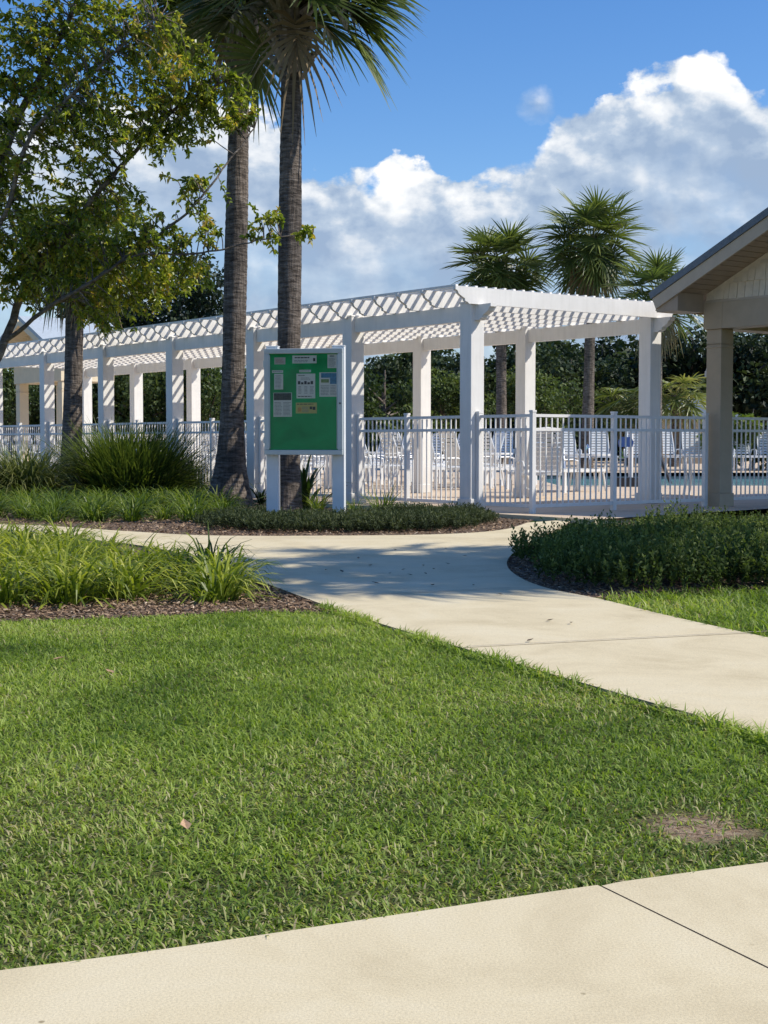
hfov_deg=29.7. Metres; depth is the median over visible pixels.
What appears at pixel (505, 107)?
sky
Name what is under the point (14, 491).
liriope clump
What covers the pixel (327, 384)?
notice
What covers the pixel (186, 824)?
fallen leaf
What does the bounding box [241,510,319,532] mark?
juniper
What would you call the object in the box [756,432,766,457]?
pool lounger
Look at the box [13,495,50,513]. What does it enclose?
liriope clump
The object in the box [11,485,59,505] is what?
liriope clump
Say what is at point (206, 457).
pool lounger
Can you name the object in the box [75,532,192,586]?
liriope clump
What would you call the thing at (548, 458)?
pool lounger
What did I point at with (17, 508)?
liriope clump
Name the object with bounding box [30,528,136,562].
liriope clump
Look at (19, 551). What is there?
liriope clump
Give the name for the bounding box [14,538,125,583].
liriope clump
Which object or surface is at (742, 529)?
shrub
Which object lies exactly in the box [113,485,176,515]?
liriope clump
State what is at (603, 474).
patio table
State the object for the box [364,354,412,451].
shade tree
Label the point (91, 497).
liriope clump
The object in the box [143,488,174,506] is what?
liriope clump
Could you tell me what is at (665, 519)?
shrub
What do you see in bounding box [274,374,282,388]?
notice
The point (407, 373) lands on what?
shade tree
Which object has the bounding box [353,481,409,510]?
grass tuft
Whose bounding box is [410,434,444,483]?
pool lounger
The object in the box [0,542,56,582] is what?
liriope clump
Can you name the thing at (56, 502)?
liriope clump
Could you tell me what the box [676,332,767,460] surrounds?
shade tree
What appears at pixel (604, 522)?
shrub
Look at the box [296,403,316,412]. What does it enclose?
notice
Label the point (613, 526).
shrub
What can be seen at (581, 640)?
walkway joint
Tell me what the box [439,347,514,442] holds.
shade tree
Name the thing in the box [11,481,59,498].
liriope clump
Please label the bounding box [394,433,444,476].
pool lounger
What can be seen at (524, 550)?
shrub
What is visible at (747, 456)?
pool lounger
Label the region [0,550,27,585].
liriope clump
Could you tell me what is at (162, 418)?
hedge tree
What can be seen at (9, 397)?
hedge tree
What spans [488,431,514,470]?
pool lounger
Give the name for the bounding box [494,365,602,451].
bushy tree
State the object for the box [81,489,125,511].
liriope clump
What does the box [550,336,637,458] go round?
shade tree
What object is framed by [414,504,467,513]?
juniper
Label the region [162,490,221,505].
liriope clump
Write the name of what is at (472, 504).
juniper
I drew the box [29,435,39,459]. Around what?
pool lounger
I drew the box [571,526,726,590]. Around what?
shrub
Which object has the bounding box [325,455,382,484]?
pool lounger
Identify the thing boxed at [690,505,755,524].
shrub
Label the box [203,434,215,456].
pool lounger
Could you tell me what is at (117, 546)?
liriope clump
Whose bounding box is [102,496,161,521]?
liriope clump
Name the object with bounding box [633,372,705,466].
palm tree
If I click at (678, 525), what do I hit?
shrub
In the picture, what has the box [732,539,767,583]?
shrub
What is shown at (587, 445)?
pool handrail
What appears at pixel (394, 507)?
juniper
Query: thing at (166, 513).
liriope clump
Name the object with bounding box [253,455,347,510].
iris plant
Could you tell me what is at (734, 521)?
shrub
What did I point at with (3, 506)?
liriope clump
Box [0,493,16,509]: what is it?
liriope clump
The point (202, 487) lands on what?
liriope clump
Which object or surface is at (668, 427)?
lounge chair
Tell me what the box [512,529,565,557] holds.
shrub
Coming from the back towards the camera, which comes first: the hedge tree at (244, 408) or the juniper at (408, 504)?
the hedge tree at (244, 408)
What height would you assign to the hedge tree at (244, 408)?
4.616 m
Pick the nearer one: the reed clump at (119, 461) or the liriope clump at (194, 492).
the liriope clump at (194, 492)
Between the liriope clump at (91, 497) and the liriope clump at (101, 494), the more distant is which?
the liriope clump at (101, 494)
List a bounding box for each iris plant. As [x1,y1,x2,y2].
[250,483,265,504]
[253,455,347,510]
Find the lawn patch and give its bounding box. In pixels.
[593,581,767,636]
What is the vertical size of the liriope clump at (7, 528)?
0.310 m
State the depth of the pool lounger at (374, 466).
31.78 m
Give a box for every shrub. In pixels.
[508,514,625,560]
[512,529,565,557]
[528,524,657,583]
[536,527,638,573]
[540,520,635,562]
[548,517,653,543]
[557,509,642,534]
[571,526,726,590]
[580,523,654,548]
[602,528,741,584]
[607,515,722,550]
[613,529,728,580]
[618,514,730,544]
[623,498,727,527]
[632,519,693,536]
[634,515,693,528]
[636,510,729,529]
[668,520,767,584]
[683,526,763,559]
[684,523,767,577]
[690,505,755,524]
[695,513,744,529]
[696,511,765,539]
[706,520,767,538]
[709,516,767,535]
[724,510,767,521]
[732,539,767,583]
[752,528,767,544]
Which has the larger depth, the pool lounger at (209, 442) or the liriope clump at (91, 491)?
the pool lounger at (209, 442)
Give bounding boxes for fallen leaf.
[180,818,190,828]
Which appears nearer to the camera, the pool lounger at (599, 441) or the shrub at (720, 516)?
the shrub at (720, 516)
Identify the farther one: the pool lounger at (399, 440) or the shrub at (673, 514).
the pool lounger at (399, 440)
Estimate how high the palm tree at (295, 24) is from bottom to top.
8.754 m
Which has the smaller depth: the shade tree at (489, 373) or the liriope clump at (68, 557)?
the liriope clump at (68, 557)
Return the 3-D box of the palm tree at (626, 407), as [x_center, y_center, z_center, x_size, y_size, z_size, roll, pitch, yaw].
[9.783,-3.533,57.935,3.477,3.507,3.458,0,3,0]
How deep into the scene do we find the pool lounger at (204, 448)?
41.67 m
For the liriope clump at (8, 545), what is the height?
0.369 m
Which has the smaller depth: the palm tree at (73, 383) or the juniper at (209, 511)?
the juniper at (209, 511)
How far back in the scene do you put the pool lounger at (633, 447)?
48.80 m
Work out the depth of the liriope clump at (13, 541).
12.78 m
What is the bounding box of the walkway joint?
[382,587,759,645]
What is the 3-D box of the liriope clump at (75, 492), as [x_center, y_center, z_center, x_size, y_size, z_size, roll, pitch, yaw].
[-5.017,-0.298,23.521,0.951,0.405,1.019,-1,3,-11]
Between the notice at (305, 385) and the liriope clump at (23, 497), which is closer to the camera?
the notice at (305, 385)
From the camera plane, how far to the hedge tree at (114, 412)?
57.82 m
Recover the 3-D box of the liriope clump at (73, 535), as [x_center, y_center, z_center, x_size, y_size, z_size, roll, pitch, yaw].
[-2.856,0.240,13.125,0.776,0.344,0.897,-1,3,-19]
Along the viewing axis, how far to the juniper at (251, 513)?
17.47 m
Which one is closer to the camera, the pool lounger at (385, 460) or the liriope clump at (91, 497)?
the liriope clump at (91, 497)
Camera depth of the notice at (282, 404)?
18.23 m
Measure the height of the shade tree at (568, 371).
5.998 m
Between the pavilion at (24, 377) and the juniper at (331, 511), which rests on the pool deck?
the pavilion at (24, 377)
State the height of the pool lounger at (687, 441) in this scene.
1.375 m
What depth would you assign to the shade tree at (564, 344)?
79.09 m
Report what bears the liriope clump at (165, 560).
on the mulch bed at (152, 611)
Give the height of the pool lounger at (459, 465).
1.228 m
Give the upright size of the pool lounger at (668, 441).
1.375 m
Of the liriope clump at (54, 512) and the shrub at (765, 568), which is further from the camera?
the liriope clump at (54, 512)
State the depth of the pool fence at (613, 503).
20.82 m
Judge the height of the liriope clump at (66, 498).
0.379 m
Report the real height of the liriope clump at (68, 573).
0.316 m
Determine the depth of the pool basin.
45.60 m
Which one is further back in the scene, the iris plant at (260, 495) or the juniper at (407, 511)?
the iris plant at (260, 495)
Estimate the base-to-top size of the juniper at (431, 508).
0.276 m
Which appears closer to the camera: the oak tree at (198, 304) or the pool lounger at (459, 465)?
the pool lounger at (459, 465)
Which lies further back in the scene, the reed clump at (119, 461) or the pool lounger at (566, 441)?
the pool lounger at (566, 441)
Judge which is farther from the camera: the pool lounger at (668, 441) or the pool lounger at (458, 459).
the pool lounger at (668, 441)
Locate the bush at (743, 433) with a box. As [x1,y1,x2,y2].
[696,409,766,469]
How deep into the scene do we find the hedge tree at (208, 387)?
55.56 m
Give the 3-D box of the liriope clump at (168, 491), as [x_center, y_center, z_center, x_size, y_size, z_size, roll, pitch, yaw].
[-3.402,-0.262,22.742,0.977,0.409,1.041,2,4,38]
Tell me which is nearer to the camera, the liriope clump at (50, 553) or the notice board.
the liriope clump at (50, 553)
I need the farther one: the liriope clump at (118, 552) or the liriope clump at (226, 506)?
the liriope clump at (226, 506)
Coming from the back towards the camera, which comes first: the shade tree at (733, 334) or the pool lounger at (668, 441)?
the shade tree at (733, 334)
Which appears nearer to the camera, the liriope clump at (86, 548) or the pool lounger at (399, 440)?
the liriope clump at (86, 548)
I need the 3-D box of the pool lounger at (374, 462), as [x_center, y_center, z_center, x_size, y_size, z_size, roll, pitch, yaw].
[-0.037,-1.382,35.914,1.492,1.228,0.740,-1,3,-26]
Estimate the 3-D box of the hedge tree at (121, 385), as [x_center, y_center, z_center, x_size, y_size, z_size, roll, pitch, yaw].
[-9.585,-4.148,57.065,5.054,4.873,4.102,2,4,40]
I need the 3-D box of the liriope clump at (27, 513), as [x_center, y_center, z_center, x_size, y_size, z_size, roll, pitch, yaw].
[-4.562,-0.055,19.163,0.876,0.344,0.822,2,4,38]
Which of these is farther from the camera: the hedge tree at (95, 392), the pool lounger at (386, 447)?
the hedge tree at (95, 392)
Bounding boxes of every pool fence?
[0,413,459,503]
[476,410,536,513]
[536,411,708,509]
[731,417,767,499]
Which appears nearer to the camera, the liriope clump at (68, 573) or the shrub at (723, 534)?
the liriope clump at (68, 573)
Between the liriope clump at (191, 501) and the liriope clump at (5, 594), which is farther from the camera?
the liriope clump at (191, 501)
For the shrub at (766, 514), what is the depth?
15.01 m
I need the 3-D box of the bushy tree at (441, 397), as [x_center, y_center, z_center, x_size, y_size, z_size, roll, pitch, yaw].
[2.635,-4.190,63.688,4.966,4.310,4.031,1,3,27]
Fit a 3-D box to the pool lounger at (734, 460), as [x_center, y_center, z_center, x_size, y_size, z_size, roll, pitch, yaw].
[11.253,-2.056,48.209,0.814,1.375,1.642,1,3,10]
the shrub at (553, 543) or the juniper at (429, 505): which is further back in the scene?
the juniper at (429, 505)
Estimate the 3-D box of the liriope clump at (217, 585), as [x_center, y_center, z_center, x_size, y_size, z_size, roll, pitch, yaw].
[-1.108,0.404,9.493,0.926,0.370,1.066,1,3,14]
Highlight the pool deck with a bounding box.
[9,457,767,524]
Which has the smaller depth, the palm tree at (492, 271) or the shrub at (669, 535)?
the shrub at (669, 535)
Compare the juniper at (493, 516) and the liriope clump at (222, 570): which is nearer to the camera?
the liriope clump at (222, 570)
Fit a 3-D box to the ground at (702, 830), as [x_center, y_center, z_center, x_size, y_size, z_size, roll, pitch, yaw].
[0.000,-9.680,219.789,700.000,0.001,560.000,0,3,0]
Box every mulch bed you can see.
[0,503,532,535]
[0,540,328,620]
[507,516,766,598]
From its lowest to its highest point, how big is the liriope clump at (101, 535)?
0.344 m
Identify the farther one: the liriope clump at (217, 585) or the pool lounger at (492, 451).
the pool lounger at (492, 451)
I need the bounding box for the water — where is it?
[537,479,765,485]
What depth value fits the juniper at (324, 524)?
16.62 m
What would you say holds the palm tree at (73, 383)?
on the mulch bed at (425, 531)
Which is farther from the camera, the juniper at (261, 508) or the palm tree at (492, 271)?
the palm tree at (492, 271)
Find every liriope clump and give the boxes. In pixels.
[0,486,32,503]
[0,491,19,517]
[0,491,50,518]
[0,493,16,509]
[0,515,76,546]
[0,520,33,534]
[0,523,49,548]
[0,523,85,555]
[0,527,75,568]
[0,530,40,556]
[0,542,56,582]
[0,545,52,566]
[0,547,147,611]
[0,548,96,599]
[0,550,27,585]
[0,556,78,609]
[1,515,51,546]
[6,488,47,509]
[7,483,53,501]
[9,497,68,519]
[9,523,115,562]
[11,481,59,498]
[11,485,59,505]
[12,523,122,568]
[12,537,125,575]
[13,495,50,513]
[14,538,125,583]
[22,516,120,542]
[23,499,82,521]
[23,552,112,599]
[26,492,84,516]
[28,486,89,512]
[30,484,87,502]
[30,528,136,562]
[36,519,105,546]
[37,486,87,504]
[48,546,193,602]
[53,551,165,592]
[57,485,97,500]
[58,490,123,518]
[60,498,102,514]
[62,496,122,522]
[63,524,136,552]
[70,484,114,499]
[73,490,131,518]
[75,491,114,506]
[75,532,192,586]
[78,528,149,561]
[80,485,127,499]
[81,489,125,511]
[86,527,177,570]
[95,490,139,506]
[99,482,134,497]
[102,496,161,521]
[103,487,169,517]
[104,493,133,513]
[112,490,152,504]
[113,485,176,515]
[119,484,168,502]
[120,532,204,564]
[123,534,223,581]
[136,547,244,591]
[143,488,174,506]
[145,485,192,502]
[146,542,282,605]
[148,499,184,520]
[148,525,257,571]
[155,484,209,509]
[156,485,212,514]
[157,490,226,514]
[158,485,192,498]
[161,488,215,506]
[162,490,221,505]
[164,544,289,596]
[166,499,211,521]
[168,541,285,589]
[175,479,209,497]
[195,495,244,510]
[196,486,242,505]
[202,491,241,507]
[203,487,243,506]
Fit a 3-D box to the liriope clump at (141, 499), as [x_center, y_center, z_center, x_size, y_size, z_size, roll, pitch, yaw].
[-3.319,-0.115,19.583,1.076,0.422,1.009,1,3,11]
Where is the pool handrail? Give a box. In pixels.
[559,444,591,486]
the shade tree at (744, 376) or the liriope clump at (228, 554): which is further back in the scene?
the shade tree at (744, 376)
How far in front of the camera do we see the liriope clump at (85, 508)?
19.37 m
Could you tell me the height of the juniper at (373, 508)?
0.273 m
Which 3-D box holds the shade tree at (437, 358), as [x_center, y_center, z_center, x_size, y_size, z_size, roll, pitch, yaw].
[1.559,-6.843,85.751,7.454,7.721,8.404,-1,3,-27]
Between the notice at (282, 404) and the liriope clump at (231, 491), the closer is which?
the notice at (282, 404)
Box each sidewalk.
[0,885,767,1023]
[602,862,767,967]
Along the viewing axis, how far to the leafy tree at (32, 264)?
12.78 m
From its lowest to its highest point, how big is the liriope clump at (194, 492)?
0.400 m
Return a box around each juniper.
[186,506,243,525]
[192,507,267,529]
[213,501,281,512]
[227,508,275,525]
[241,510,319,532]
[250,509,306,529]
[278,507,323,520]
[280,507,314,515]
[286,509,340,529]
[304,507,368,518]
[304,510,370,531]
[335,510,411,531]
[347,509,409,530]
[349,503,412,512]
[375,509,439,530]
[376,501,435,509]
[376,502,439,511]
[386,509,433,526]
[399,508,472,529]
[411,502,445,509]
[411,506,472,525]
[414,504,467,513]
[421,509,482,528]
[427,505,492,524]
[434,500,491,517]
[449,505,498,521]
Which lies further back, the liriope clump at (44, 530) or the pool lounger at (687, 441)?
the pool lounger at (687, 441)
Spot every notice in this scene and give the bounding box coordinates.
[272,370,282,372]
[273,393,291,416]
[274,357,284,363]
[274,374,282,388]
[292,355,316,362]
[296,374,314,397]
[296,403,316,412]
[319,372,336,396]
[327,354,336,367]
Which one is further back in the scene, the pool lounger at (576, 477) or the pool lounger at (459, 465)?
the pool lounger at (459, 465)
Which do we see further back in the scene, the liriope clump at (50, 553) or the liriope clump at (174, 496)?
the liriope clump at (174, 496)
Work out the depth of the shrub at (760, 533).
12.20 m
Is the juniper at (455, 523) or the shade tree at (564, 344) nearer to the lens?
the juniper at (455, 523)
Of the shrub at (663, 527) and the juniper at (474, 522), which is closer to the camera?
the shrub at (663, 527)
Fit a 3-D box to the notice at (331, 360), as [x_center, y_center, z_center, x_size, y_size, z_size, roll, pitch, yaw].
[-0.649,-1.883,18.108,0.116,0.171,0.007,0,3,8]
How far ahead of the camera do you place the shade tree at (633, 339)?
79.60 m
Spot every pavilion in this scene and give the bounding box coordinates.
[0,316,112,471]
[649,207,767,506]
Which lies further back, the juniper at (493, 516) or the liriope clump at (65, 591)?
the juniper at (493, 516)
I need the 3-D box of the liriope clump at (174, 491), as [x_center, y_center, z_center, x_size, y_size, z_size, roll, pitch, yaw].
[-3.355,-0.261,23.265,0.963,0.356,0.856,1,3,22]
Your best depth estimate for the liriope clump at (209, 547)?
11.26 m
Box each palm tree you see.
[1,189,157,491]
[122,0,351,506]
[162,0,428,511]
[440,214,559,463]
[528,183,655,467]
[594,385,668,465]
[601,246,704,471]
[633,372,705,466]
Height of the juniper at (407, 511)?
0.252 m
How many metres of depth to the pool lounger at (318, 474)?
33.45 m
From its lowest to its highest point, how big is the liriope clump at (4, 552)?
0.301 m
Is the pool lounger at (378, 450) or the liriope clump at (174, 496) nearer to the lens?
the liriope clump at (174, 496)
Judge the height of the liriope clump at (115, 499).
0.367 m
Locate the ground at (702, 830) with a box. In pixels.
[0,446,767,969]
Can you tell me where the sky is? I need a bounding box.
[0,0,767,443]
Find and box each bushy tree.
[364,365,449,458]
[393,367,495,460]
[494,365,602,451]
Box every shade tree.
[364,337,459,456]
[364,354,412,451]
[386,357,459,424]
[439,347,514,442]
[442,344,582,460]
[492,339,600,382]
[508,342,636,460]
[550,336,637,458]
[576,340,692,459]
[595,334,697,391]
[612,321,767,434]
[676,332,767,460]
[685,330,761,375]
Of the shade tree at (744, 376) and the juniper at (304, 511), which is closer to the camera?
the juniper at (304, 511)
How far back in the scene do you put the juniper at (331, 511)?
17.82 m
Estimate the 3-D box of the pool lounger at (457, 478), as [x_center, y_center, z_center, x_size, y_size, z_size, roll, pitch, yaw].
[1.229,-1.114,30.428,1.492,1.228,0.740,-2,3,-32]
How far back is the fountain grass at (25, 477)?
24.00 m
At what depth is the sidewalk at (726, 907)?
3.22 m
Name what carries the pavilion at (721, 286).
on the pool deck
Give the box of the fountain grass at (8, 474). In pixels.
[0,430,27,495]
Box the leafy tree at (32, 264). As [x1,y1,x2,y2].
[0,0,315,361]
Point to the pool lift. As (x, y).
(632, 477)
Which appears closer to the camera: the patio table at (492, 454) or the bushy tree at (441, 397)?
the patio table at (492, 454)
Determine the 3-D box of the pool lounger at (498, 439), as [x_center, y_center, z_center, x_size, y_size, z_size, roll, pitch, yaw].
[2.428,-1.502,38.369,1.492,1.228,0.740,-1,3,-24]
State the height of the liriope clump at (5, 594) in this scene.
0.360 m
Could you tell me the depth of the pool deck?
24.53 m
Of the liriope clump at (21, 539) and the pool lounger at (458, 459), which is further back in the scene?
the pool lounger at (458, 459)
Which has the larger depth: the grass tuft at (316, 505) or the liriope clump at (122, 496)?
the liriope clump at (122, 496)
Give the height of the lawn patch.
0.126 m
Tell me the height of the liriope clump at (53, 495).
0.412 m
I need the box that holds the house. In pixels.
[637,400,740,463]
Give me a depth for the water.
41.82 m
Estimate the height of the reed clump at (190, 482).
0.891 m
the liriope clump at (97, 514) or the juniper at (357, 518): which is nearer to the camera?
the juniper at (357, 518)
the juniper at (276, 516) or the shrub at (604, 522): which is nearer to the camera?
the shrub at (604, 522)
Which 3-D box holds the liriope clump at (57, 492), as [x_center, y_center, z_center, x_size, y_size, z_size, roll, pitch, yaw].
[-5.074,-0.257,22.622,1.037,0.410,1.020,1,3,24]
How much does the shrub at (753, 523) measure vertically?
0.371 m
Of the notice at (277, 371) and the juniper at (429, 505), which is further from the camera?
the juniper at (429, 505)
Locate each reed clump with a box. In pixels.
[21,414,216,498]
[171,452,209,487]
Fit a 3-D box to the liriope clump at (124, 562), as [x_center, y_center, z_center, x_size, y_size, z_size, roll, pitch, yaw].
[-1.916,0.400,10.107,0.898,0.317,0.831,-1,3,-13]
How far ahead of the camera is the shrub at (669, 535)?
11.05 m
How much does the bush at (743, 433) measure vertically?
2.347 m
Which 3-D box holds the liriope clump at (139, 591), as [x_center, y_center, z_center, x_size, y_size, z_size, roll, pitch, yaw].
[-1.694,0.388,9.590,0.985,0.393,1.134,3,4,44]
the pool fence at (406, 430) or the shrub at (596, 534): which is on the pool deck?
the pool fence at (406, 430)
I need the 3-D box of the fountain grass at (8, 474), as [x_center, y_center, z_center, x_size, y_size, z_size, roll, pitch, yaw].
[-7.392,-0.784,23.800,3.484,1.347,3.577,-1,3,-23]
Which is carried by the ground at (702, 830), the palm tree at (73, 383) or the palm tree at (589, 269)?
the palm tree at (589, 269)
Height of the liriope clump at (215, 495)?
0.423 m
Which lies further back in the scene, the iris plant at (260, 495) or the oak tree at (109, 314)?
the oak tree at (109, 314)
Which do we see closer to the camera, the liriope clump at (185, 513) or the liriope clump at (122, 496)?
the liriope clump at (185, 513)
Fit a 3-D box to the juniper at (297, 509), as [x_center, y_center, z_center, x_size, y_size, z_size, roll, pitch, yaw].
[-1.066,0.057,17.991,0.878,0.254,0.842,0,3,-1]
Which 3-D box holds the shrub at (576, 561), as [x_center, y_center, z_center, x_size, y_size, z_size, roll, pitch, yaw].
[1.539,0.299,10.624,1.028,0.418,1.025,1,3,20]
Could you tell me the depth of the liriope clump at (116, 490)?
23.89 m
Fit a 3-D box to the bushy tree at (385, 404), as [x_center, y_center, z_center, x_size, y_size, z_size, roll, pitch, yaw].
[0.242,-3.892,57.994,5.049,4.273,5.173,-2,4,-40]
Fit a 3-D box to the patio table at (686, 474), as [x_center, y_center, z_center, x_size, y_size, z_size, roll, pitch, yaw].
[5.763,-0.662,26.263,1.100,0.739,1.100,0,3,0]
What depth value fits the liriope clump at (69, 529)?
13.77 m
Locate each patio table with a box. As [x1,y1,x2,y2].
[365,452,400,482]
[484,453,512,487]
[564,454,609,490]
[672,455,733,495]
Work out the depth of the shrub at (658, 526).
12.93 m
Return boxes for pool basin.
[537,473,765,478]
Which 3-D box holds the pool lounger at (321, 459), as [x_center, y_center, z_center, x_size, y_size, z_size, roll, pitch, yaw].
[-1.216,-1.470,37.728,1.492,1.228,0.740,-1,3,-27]
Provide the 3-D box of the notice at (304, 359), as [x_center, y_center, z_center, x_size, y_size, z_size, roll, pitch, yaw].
[-0.997,-1.911,18.159,0.310,0.099,0.008,0,3,8]
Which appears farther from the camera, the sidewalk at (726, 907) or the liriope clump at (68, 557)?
the liriope clump at (68, 557)
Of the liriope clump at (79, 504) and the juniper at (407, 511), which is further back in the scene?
the liriope clump at (79, 504)
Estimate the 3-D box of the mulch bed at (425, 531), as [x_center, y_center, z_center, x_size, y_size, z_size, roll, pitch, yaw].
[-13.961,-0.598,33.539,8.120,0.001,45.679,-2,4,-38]
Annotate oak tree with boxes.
[53,286,156,327]
[106,250,223,377]
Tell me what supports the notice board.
on the mulch bed at (425, 531)
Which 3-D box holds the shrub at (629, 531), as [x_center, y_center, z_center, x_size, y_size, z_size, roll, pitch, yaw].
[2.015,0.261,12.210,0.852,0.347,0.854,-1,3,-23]
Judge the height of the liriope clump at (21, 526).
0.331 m
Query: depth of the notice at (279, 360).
18.21 m
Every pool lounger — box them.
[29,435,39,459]
[201,434,209,470]
[201,447,209,475]
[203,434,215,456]
[303,455,325,483]
[314,455,325,462]
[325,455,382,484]
[365,444,410,481]
[365,456,410,485]
[371,437,411,475]
[373,438,390,459]
[378,432,444,486]
[387,432,432,482]
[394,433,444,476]
[410,432,459,488]
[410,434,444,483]
[434,433,459,462]
[438,432,514,488]
[442,434,501,482]
[449,432,504,478]
[484,431,536,485]
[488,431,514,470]
[508,427,561,497]
[536,433,605,492]
[556,431,587,467]
[589,431,618,470]
[624,431,637,470]
[662,432,687,469]
[681,432,701,469]
[733,440,765,470]
[733,449,734,470]
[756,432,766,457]
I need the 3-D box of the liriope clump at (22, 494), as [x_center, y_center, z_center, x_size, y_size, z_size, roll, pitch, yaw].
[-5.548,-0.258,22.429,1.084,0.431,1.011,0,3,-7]
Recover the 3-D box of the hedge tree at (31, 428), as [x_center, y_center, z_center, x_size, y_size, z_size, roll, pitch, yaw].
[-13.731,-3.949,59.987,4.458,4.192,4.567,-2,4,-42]
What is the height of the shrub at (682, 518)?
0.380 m
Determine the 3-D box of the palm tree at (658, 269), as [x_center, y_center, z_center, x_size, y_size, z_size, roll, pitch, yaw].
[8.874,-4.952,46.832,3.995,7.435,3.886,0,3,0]
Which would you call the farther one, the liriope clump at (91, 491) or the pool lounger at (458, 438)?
the pool lounger at (458, 438)
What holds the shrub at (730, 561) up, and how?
on the mulch bed at (516, 564)
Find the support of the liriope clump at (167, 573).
on the mulch bed at (152, 611)
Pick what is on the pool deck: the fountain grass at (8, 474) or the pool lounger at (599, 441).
the pool lounger at (599, 441)
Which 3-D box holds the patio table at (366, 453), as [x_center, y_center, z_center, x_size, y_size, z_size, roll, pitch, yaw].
[-0.134,-1.031,33.830,1.100,0.739,1.100,-1,3,-17]
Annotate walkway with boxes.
[0,520,767,735]
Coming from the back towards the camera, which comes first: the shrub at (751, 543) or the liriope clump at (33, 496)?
the liriope clump at (33, 496)
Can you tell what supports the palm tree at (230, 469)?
on the mulch bed at (425, 531)
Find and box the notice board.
[263,345,345,511]
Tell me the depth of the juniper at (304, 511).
17.57 m
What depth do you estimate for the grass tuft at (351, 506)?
19.89 m
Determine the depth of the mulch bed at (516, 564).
10.54 m
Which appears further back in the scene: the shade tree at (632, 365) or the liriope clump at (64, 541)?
the shade tree at (632, 365)
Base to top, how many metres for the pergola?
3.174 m
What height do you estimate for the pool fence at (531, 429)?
1.408 m
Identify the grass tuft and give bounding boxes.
[298,484,331,511]
[346,496,368,512]
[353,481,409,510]
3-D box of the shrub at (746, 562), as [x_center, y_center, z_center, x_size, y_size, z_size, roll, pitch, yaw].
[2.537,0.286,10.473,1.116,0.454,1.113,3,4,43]
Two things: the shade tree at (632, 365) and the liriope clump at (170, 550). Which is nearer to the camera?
the liriope clump at (170, 550)
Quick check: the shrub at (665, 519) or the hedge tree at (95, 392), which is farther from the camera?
the hedge tree at (95, 392)
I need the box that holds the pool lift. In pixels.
[617,434,671,486]
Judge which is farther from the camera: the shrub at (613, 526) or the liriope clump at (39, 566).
the shrub at (613, 526)
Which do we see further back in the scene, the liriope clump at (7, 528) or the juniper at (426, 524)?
the juniper at (426, 524)
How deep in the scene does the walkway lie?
8.63 m
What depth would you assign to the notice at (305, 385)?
18.17 m
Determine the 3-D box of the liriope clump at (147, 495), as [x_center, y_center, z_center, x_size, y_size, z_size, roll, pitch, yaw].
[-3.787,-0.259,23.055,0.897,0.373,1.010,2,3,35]
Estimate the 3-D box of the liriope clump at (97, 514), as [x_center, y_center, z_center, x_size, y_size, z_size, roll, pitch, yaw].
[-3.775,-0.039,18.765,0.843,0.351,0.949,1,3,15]
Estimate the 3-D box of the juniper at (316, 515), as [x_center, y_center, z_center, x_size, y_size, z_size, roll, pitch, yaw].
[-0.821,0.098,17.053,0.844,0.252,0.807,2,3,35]
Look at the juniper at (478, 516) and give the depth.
18.07 m
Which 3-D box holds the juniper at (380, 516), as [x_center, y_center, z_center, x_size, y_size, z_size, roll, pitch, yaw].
[-0.053,0.085,17.109,0.875,0.274,0.915,0,3,8]
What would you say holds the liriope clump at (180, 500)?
on the mulch bed at (425, 531)
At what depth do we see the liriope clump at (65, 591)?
9.20 m
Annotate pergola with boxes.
[0,284,674,509]
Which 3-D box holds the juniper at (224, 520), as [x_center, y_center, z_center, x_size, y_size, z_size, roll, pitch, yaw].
[-1.768,0.072,17.153,0.944,0.295,0.987,1,3,24]
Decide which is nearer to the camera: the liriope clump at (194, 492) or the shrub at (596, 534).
the shrub at (596, 534)
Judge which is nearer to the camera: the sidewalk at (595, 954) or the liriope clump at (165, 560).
the sidewalk at (595, 954)
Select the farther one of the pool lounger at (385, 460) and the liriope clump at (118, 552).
the pool lounger at (385, 460)
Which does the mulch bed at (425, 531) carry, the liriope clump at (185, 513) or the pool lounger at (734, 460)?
the liriope clump at (185, 513)
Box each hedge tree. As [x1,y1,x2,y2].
[2,368,54,454]
[4,372,95,454]
[28,376,120,439]
[54,376,152,431]
[92,371,186,439]
[118,368,221,445]
[154,367,245,446]
[204,367,246,439]
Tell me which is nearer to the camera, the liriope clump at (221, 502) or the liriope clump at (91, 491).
the liriope clump at (221, 502)
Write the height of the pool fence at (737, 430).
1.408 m
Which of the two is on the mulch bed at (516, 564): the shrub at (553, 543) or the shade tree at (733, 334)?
the shrub at (553, 543)
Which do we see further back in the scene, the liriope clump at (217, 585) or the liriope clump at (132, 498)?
the liriope clump at (132, 498)
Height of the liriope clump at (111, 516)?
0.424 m
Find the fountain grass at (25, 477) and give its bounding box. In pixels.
[0,428,109,497]

